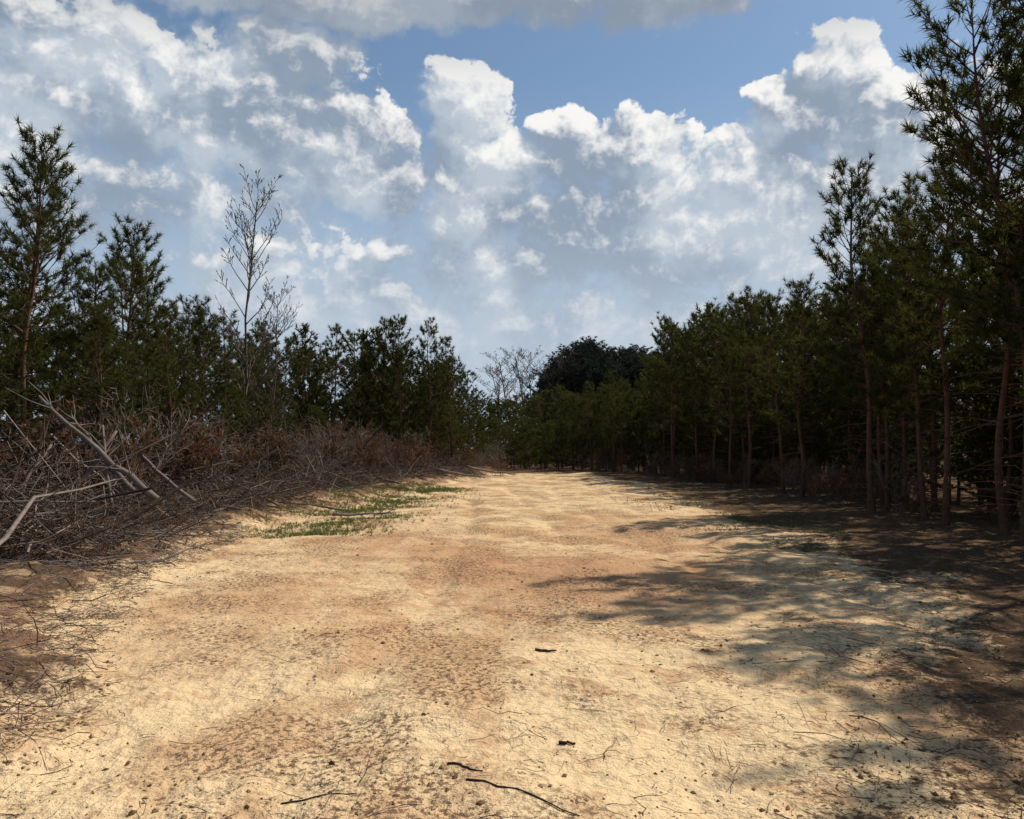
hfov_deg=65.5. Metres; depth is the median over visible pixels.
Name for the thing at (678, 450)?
pine tree
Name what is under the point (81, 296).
pine tree
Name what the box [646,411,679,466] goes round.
pine tree
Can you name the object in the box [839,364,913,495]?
pine tree
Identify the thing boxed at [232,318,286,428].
pine tree
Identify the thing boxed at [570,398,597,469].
pine tree
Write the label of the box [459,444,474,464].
dry shrub
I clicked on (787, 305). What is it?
pine tree
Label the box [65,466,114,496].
dry shrub
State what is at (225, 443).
dry shrub
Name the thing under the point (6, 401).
pine tree
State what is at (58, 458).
pine tree
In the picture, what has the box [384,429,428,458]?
dry shrub
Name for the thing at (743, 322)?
pine tree
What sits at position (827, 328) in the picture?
pine tree
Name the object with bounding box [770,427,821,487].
pine tree
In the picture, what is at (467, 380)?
pine tree
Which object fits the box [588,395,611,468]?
pine tree
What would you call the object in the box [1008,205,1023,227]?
pine tree
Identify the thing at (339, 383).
pine tree
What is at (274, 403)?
pine tree
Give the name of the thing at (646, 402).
pine tree
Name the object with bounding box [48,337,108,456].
pine tree
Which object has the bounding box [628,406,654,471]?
pine tree
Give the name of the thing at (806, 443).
pine tree
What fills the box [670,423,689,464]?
pine tree
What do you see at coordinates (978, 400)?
pine tree
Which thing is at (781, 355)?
pine tree
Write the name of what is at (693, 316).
pine tree
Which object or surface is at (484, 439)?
pine tree
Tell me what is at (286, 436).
dry shrub
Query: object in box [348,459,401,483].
dead log
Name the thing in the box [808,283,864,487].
pine tree
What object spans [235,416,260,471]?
pine tree
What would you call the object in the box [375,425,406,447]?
dry shrub
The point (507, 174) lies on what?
sky
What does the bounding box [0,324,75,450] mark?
pine tree
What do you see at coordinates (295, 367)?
pine tree
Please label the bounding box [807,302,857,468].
pine tree
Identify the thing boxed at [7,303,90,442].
pine tree
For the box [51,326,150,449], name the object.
pine tree
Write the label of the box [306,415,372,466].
dry shrub
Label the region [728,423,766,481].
pine tree
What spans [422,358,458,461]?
pine tree
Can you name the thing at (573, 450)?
pine tree
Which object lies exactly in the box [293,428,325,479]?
dry shrub
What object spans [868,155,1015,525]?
pine tree
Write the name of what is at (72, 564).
dead branch
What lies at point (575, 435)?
pine tree
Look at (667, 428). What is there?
pine tree
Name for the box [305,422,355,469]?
dry shrub
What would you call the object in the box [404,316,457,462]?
pine tree
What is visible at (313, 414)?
pine tree
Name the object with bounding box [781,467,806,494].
dry shrub
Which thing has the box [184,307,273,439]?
pine tree
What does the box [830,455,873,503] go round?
dry shrub
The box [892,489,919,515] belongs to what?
dry shrub
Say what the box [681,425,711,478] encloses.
pine tree
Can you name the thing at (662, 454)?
pine tree
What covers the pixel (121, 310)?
pine tree
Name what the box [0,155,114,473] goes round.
pine tree
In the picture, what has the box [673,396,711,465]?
pine tree
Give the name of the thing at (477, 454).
dry shrub
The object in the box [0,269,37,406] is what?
pine tree
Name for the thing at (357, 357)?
pine tree
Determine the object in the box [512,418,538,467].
pine tree
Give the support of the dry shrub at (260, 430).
on the ground
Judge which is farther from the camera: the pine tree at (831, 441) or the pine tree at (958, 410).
the pine tree at (831, 441)
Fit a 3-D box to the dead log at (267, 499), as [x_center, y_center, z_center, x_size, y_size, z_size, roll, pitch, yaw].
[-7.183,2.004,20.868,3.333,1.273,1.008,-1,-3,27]
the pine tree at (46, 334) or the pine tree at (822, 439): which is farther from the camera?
the pine tree at (822, 439)
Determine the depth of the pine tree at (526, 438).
66.35 m
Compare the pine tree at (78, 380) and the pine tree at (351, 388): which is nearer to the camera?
the pine tree at (78, 380)
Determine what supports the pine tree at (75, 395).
on the ground
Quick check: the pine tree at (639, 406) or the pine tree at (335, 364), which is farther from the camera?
the pine tree at (639, 406)
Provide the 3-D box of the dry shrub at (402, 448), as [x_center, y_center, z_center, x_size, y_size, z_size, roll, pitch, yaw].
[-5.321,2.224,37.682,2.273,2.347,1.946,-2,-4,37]
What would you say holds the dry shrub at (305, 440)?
on the ground
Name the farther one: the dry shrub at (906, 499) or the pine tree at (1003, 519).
the dry shrub at (906, 499)
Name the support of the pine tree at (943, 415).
on the ground
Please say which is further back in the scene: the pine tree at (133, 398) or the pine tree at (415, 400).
the pine tree at (415, 400)
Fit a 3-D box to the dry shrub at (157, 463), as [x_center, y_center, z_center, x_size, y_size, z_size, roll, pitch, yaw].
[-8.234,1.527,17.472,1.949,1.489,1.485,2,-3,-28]
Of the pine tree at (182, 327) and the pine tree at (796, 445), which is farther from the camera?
the pine tree at (796, 445)
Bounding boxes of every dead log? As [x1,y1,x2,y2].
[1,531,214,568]
[3,416,71,498]
[4,381,164,505]
[49,430,123,504]
[56,399,137,493]
[67,417,119,510]
[95,419,195,502]
[132,480,246,510]
[147,412,193,496]
[204,464,280,506]
[287,460,355,489]
[332,482,407,518]
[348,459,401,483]
[436,464,487,479]
[466,461,515,476]
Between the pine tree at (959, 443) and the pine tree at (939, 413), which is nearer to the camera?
the pine tree at (959, 443)
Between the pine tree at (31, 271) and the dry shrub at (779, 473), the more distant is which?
the dry shrub at (779, 473)
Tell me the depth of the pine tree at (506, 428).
67.24 m
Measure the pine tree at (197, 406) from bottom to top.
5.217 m
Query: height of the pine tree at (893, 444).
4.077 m
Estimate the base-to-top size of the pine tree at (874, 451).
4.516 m
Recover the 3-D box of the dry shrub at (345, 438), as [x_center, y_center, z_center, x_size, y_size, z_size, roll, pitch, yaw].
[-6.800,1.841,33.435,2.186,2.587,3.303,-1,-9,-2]
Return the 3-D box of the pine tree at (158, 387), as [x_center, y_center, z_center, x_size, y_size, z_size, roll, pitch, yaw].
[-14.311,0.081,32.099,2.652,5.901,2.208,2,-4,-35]
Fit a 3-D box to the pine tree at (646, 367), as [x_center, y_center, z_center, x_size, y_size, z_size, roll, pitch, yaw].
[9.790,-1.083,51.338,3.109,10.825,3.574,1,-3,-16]
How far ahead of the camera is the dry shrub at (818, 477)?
25.15 m
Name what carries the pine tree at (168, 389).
on the ground
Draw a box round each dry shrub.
[0,393,91,506]
[0,395,18,471]
[0,418,36,498]
[0,424,19,447]
[12,432,93,497]
[36,399,116,482]
[57,410,169,513]
[58,414,104,471]
[65,377,210,501]
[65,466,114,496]
[79,411,166,492]
[83,443,170,502]
[88,445,177,490]
[112,466,172,499]
[128,415,247,488]
[130,399,262,487]
[136,436,181,481]
[141,407,218,489]
[142,420,223,489]
[170,409,255,481]
[174,396,239,489]
[188,443,245,476]
[194,423,256,484]
[206,451,230,482]
[209,404,299,472]
[218,427,272,482]
[232,424,294,480]
[239,469,264,486]
[247,398,311,473]
[247,405,299,479]
[262,442,299,482]
[275,435,304,471]
[282,424,347,475]
[289,420,319,474]
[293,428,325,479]
[294,423,354,474]
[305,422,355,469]
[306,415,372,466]
[312,434,361,465]
[313,444,366,474]
[325,415,368,452]
[326,421,367,465]
[326,430,369,482]
[337,445,383,472]
[338,423,373,474]
[343,418,385,468]
[350,432,391,476]
[354,428,399,467]
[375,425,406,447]
[379,437,411,466]
[382,433,417,472]
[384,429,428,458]
[397,426,426,457]
[406,426,435,467]
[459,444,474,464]
[463,452,485,466]
[465,446,482,460]
[468,455,486,472]
[479,443,500,469]
[480,446,490,467]
[483,441,510,475]
[487,456,502,468]
[496,461,508,474]
[593,453,606,471]
[604,461,616,470]
[617,455,631,471]
[646,453,668,476]
[677,454,699,479]
[693,464,705,482]
[697,442,717,481]
[702,450,726,472]
[731,452,767,478]
[756,452,785,488]
[767,459,794,492]
[775,445,810,493]
[776,460,815,498]
[779,468,800,492]
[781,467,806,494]
[796,455,845,500]
[799,453,838,500]
[805,471,828,502]
[806,457,824,491]
[810,456,851,506]
[819,464,855,505]
[829,459,878,500]
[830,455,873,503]
[836,466,878,497]
[868,448,938,515]
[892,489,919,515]
[898,473,941,508]
[977,476,1004,514]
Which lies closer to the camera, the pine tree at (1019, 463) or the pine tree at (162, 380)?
the pine tree at (1019, 463)
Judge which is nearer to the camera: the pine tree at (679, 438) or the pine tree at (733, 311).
the pine tree at (733, 311)
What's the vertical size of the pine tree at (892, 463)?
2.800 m
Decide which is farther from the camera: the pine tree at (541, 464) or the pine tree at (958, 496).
the pine tree at (541, 464)
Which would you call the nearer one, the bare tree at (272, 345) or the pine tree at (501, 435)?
the bare tree at (272, 345)
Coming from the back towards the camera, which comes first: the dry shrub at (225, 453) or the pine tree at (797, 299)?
the pine tree at (797, 299)
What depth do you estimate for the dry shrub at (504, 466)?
49.91 m
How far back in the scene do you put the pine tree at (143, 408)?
35.50 m
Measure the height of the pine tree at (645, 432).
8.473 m
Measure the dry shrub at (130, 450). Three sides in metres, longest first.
2.255 x 1.747 x 1.627 m
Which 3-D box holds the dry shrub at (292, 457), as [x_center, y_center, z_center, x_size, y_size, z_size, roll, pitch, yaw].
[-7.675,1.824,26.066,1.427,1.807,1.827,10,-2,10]
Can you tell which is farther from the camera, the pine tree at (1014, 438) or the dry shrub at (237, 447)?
the dry shrub at (237, 447)
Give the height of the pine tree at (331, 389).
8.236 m
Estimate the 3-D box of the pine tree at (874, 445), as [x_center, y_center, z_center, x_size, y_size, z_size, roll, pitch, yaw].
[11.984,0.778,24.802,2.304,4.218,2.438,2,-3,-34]
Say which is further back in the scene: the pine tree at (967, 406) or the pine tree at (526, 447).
the pine tree at (526, 447)
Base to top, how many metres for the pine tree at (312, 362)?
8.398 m
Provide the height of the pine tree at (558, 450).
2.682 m
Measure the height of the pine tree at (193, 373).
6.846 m
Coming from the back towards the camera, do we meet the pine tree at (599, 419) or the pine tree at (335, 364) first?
the pine tree at (599, 419)
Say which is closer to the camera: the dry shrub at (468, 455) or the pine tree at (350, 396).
the dry shrub at (468, 455)
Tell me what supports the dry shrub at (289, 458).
on the ground
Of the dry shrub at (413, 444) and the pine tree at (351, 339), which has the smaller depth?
the dry shrub at (413, 444)
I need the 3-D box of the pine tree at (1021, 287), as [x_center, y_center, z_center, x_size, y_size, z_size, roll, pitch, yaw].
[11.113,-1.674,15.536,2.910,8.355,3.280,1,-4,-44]
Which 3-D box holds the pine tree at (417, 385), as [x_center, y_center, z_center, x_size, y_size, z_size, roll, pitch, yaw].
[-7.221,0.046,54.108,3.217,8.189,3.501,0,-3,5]
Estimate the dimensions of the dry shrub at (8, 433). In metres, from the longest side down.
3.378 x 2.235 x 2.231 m
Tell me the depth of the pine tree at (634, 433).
55.80 m
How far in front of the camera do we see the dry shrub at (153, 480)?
17.04 m
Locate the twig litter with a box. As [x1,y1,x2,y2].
[0,490,1023,818]
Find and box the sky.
[0,0,1023,448]
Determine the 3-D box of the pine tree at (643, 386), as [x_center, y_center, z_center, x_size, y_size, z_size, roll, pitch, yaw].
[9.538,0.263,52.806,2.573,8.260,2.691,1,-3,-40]
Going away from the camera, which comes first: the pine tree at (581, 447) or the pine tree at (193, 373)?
the pine tree at (193, 373)
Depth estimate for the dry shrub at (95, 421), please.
17.62 m
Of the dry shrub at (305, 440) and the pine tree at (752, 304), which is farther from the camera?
the pine tree at (752, 304)
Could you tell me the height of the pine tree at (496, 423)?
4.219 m
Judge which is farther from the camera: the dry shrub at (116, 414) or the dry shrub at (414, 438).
the dry shrub at (414, 438)
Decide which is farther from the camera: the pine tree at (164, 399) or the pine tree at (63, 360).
the pine tree at (63, 360)
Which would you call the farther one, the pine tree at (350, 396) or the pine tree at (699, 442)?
the pine tree at (350, 396)
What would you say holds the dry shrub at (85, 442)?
on the ground
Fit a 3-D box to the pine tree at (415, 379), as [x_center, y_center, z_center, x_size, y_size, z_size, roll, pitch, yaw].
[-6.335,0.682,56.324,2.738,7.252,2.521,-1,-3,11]
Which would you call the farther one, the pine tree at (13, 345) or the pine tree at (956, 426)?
the pine tree at (956, 426)
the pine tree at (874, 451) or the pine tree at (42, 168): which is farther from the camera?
the pine tree at (874, 451)
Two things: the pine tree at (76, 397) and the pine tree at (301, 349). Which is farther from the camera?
the pine tree at (301, 349)
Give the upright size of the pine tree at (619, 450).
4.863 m
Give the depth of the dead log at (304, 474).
25.82 m
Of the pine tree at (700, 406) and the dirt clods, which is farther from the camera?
the pine tree at (700, 406)
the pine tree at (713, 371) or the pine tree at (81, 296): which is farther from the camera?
the pine tree at (713, 371)
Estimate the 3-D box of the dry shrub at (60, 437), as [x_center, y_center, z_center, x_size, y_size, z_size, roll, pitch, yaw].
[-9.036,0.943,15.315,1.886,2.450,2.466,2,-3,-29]
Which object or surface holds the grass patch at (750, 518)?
on the ground
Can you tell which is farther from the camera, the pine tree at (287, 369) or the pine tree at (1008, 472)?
the pine tree at (287, 369)
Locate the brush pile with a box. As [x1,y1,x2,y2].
[0,410,486,579]
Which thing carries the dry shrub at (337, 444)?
on the ground
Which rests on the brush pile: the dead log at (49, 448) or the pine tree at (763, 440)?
the dead log at (49, 448)
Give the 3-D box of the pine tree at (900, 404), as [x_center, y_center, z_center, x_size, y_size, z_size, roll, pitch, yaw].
[9.162,-1.421,18.387,2.814,8.089,2.423,2,-3,-31]
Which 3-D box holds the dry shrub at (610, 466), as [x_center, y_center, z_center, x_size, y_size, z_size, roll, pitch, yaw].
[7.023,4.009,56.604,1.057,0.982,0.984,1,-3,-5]
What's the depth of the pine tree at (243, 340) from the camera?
36.09 m
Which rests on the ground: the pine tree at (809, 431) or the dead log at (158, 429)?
the pine tree at (809, 431)
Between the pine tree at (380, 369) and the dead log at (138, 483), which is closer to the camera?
the dead log at (138, 483)
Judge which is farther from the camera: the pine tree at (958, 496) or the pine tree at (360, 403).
the pine tree at (360, 403)
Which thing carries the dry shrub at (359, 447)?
on the ground
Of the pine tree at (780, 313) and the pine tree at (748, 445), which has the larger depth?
the pine tree at (748, 445)
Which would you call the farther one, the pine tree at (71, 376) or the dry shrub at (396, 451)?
the dry shrub at (396, 451)
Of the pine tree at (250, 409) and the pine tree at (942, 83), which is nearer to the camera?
the pine tree at (942, 83)
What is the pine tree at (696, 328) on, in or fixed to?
on the ground
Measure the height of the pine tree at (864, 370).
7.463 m
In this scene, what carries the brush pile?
on the ground
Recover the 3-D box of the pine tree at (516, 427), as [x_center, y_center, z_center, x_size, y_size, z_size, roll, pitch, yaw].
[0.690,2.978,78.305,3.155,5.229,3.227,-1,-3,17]
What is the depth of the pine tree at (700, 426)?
43.88 m
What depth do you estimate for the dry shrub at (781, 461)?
28.49 m
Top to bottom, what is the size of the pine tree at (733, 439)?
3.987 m
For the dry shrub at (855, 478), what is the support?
on the ground
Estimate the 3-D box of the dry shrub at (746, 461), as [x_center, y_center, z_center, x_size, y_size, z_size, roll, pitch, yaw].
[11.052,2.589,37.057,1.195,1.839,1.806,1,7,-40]
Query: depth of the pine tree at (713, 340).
38.78 m
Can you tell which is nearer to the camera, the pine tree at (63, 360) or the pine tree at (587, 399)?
the pine tree at (63, 360)
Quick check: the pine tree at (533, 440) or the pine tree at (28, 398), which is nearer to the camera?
the pine tree at (28, 398)
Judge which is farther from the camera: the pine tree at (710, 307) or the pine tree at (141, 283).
the pine tree at (710, 307)
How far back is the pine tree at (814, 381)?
36.83 m
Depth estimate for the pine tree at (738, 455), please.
39.60 m
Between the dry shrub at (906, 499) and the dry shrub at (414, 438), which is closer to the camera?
the dry shrub at (906, 499)
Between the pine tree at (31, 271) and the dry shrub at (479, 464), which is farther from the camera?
the dry shrub at (479, 464)
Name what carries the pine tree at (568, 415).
on the ground
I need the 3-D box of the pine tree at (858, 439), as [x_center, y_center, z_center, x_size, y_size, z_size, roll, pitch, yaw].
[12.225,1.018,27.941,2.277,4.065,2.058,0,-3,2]
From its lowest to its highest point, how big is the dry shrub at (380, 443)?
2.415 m
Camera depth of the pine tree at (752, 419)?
37.00 m
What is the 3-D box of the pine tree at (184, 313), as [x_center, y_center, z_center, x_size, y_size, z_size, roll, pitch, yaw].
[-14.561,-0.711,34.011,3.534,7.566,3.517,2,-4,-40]
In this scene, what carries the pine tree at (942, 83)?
on the ground
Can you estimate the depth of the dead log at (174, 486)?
15.78 m
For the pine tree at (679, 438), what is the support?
on the ground
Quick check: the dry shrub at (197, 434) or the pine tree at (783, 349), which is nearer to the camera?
the dry shrub at (197, 434)
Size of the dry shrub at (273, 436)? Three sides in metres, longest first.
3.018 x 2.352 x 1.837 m
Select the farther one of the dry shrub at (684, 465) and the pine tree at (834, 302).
the dry shrub at (684, 465)
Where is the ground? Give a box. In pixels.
[0,401,1023,818]
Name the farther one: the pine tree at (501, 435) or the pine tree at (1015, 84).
the pine tree at (501, 435)
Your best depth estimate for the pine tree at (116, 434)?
17.93 m
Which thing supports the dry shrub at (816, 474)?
on the ground
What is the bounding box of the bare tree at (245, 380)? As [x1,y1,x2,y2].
[189,164,289,432]
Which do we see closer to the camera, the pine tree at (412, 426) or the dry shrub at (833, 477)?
the dry shrub at (833, 477)
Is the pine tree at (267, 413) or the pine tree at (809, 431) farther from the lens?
the pine tree at (809, 431)
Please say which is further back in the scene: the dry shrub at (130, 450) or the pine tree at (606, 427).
the pine tree at (606, 427)
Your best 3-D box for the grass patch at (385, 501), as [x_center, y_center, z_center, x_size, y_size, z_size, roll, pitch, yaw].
[-3.850,2.623,23.650,6.177,0.617,18.643,0,-3,0]
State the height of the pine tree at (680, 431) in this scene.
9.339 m
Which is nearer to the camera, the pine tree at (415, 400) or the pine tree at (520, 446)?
the pine tree at (415, 400)
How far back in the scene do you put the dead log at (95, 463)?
14.27 m
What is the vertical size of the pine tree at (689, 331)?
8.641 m
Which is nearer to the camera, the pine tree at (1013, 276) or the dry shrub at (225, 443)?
the pine tree at (1013, 276)
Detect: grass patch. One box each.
[198,480,488,538]
[583,483,956,548]
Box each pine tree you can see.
[0,116,103,480]
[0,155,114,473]
[0,246,36,420]
[0,255,85,468]
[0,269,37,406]
[0,324,62,458]
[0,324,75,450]
[0,339,71,441]
[0,345,19,457]
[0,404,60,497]
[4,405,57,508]
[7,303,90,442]
[34,357,111,447]
[36,324,90,438]
[37,247,153,479]
[46,444,87,512]
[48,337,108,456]
[51,319,129,435]
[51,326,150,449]
[55,303,153,493]
[57,210,174,442]
[86,368,158,486]
[92,251,172,409]
[92,420,130,508]
[105,248,194,427]
[110,338,167,441]
[127,346,183,427]
[128,351,171,438]
[129,296,216,448]
[137,308,213,433]
[139,294,229,431]
[139,428,182,487]
[143,338,186,433]
[146,390,190,455]
[157,300,235,425]
[163,351,212,442]
[164,372,217,430]
[172,305,235,434]
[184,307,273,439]
[187,358,255,470]
[193,338,232,423]
[203,327,249,420]
[205,399,257,480]
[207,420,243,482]
[220,338,276,425]
[228,350,290,423]
[230,391,263,441]
[231,345,283,420]
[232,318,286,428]
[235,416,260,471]
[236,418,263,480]
[245,395,295,479]
[247,320,284,409]
[251,375,290,432]
[252,363,306,433]
[261,336,301,428]
[273,334,317,436]
[274,340,304,421]
[280,349,329,441]
[281,362,322,440]
[281,412,310,482]
[287,321,332,430]
[292,333,342,441]
[296,353,331,431]
[301,405,328,455]
[301,409,332,445]
[302,323,367,439]
[305,348,346,442]
[313,359,348,437]
[322,329,377,434]
[330,358,363,440]
[330,360,369,421]
[338,327,396,436]
[343,355,392,435]
[346,347,394,437]
[348,315,407,443]
[350,326,412,446]
[362,314,435,454]
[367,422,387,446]
[376,346,418,444]
[384,346,424,442]
[390,354,426,437]
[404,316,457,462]
[406,370,438,434]
[407,359,442,442]
[407,360,438,436]
[411,362,456,464]
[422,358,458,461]
[423,354,470,466]
[424,369,460,449]
[426,336,480,466]
[456,370,488,456]
[462,415,487,457]
[465,419,489,455]
[465,422,488,452]
[476,429,503,456]
[480,437,495,466]
[486,420,514,460]
[487,414,505,457]
[492,419,509,457]
[493,426,523,467]
[502,414,525,465]
[502,432,525,469]
[509,424,535,466]
[509,427,529,467]
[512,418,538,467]
[514,429,544,469]
[516,433,538,468]
[519,428,538,467]
[521,418,544,466]
[527,418,546,466]
[529,437,552,468]
[530,429,551,466]
[534,424,560,467]
[544,420,569,467]
[544,436,571,469]
[548,425,572,468]
[555,393,585,467]
[557,401,576,466]
[559,392,583,465]
[563,435,585,469]
[566,413,585,466]
[569,436,595,469]
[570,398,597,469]
[572,381,602,469]
[577,402,594,467]
[578,390,602,469]
[588,393,624,469]
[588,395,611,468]
[591,382,624,470]
[596,366,630,471]
[598,393,624,463]
[599,376,642,471]
[600,412,628,470]
[619,389,652,458]
[620,394,654,465]
[620,413,648,470]
[621,395,641,463]
[623,373,653,470]
[628,367,667,472]
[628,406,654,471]
[632,353,666,473]
[632,355,680,464]
[634,311,683,474]
[640,317,695,477]
[643,400,686,474]
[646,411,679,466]
[650,326,697,470]
[650,432,669,468]
[655,431,677,472]
[656,327,693,471]
[659,317,721,479]
[665,430,687,472]
[667,327,711,460]
[667,335,710,444]
[670,409,694,474]
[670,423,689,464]
[673,311,722,477]
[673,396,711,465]
[675,431,702,477]
[676,297,733,479]
[677,300,724,456]
[679,330,723,457]
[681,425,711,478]
[686,408,731,471]
[688,310,735,482]
[689,395,727,467]
[689,401,724,460]
[690,309,761,487]
[691,418,723,462]
[694,307,751,481]
[698,427,738,480]
[701,303,770,470]
[709,406,757,482]
[711,295,777,483]
[716,284,786,487]
[718,415,756,481]
[718,421,753,477]
[720,294,784,482]
[723,326,778,476]
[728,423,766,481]
[731,286,806,493]
[734,417,798,484]
[739,417,779,464]
[740,304,812,485]
[744,401,795,485]
[745,271,851,496]
[752,392,793,482]
[752,422,789,484]
[757,313,829,476]
[761,320,857,478]
[763,333,795,427]
[764,300,840,489]
[765,397,820,485]
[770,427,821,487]
[773,299,809,456]
[775,380,832,476]
[779,397,833,489]
[779,414,831,479]
[782,306,846,469]
[792,151,937,513]
[792,291,877,496]
[797,405,860,488]
[800,277,863,488]
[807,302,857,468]
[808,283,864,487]
[809,298,865,467]
[813,242,935,511]
[814,306,901,491]
[828,322,909,494]
[828,383,884,495]
[834,365,901,490]
[838,219,924,506]
[838,306,924,467]
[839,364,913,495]
[842,270,906,490]
[851,201,939,509]
[852,208,989,511]
[855,385,937,499]
[855,398,940,492]
[857,404,928,489]
[860,169,989,519]
[864,423,917,496]
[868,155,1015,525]
[872,419,916,494]
[873,0,1023,542]
[879,374,966,503]
[886,258,1018,501]
[890,219,990,496]
[898,326,954,489]
[899,0,1023,536]
[908,306,964,479]
[914,58,1023,535]
[920,253,1022,506]
[922,340,1023,519]
[923,394,985,503]
[927,194,1023,516]
[935,287,1021,491]
[941,362,1021,512]
[949,311,993,476]
[950,421,1015,513]
[951,280,1020,483]
[965,157,1023,340]
[966,254,1021,467]
[972,391,1022,513]
[974,194,1023,472]
[976,208,1023,482]
[990,386,1022,497]
[1005,448,1021,493]
[1007,423,1022,494]
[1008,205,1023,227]
[1011,191,1023,376]
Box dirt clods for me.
[0,489,1023,818]
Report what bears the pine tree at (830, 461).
on the ground
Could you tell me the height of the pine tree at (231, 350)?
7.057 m
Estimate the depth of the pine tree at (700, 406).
43.20 m
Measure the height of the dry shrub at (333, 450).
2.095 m
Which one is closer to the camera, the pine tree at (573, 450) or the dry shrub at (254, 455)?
the dry shrub at (254, 455)
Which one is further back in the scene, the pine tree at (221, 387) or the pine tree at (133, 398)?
the pine tree at (221, 387)
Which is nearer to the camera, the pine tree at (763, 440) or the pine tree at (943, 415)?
the pine tree at (943, 415)
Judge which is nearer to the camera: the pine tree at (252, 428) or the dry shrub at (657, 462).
the pine tree at (252, 428)
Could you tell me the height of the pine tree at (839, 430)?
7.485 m
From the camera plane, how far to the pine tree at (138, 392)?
24.91 m
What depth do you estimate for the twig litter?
5.68 m
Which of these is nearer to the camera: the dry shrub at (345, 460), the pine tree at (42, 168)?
the pine tree at (42, 168)
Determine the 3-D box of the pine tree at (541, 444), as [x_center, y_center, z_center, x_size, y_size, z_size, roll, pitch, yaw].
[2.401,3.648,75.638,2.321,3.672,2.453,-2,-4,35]
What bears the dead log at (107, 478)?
on the brush pile
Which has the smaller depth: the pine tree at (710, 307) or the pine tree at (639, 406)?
the pine tree at (710, 307)
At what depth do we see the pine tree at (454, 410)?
58.16 m
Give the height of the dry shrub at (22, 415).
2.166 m
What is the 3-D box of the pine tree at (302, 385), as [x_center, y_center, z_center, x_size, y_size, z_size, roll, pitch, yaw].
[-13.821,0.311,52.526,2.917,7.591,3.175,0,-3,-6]
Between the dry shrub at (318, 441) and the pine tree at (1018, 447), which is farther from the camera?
the dry shrub at (318, 441)
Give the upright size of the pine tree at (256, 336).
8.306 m
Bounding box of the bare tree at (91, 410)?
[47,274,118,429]
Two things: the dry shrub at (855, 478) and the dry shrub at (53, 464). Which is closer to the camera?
the dry shrub at (53, 464)
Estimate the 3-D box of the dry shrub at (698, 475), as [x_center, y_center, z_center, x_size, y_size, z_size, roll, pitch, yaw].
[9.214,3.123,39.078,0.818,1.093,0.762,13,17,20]
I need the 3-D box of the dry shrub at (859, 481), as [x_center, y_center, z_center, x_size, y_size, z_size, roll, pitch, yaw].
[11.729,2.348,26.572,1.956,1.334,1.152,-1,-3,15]
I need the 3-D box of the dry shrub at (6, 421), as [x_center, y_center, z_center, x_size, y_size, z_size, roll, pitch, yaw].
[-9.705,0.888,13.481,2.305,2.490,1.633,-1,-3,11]
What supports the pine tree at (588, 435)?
on the ground
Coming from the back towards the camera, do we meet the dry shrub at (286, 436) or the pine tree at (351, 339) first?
the pine tree at (351, 339)
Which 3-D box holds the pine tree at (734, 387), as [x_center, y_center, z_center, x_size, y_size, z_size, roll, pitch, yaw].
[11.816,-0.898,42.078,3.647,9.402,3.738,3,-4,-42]
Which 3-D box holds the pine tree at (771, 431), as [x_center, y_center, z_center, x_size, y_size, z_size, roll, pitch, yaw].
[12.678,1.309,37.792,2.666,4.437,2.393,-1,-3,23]
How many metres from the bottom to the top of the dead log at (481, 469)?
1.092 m
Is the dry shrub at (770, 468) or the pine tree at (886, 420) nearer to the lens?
the pine tree at (886, 420)
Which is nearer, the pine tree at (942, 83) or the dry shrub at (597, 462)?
the pine tree at (942, 83)
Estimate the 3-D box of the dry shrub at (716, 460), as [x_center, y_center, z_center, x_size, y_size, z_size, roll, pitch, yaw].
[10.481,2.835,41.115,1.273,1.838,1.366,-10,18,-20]
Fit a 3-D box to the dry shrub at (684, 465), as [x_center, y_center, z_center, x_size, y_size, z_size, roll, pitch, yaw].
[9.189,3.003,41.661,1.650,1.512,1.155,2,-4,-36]
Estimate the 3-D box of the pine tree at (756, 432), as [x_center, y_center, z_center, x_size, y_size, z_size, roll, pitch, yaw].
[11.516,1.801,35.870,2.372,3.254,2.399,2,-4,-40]
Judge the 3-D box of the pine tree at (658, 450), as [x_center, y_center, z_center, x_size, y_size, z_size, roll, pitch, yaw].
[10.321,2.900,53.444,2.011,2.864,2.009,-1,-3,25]
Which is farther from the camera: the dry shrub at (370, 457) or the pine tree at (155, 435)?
the dry shrub at (370, 457)
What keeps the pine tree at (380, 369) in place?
on the ground
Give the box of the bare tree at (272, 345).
[233,275,309,423]
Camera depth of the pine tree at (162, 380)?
36.56 m
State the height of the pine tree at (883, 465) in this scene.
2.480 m
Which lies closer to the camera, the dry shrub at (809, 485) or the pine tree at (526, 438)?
the dry shrub at (809, 485)
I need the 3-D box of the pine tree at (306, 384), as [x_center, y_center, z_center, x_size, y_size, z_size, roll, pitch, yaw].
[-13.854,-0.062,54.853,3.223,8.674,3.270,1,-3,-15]
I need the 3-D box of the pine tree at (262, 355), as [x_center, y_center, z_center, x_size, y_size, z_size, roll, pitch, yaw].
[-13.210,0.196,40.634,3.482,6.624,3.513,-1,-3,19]
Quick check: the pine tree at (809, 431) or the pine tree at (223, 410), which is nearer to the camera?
the pine tree at (223, 410)
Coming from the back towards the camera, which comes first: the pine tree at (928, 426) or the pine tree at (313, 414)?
the pine tree at (313, 414)
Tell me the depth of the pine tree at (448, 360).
47.52 m
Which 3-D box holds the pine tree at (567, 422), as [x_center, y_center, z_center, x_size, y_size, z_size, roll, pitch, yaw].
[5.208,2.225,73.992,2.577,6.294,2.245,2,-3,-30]
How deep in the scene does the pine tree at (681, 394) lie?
52.19 m
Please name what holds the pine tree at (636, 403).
on the ground

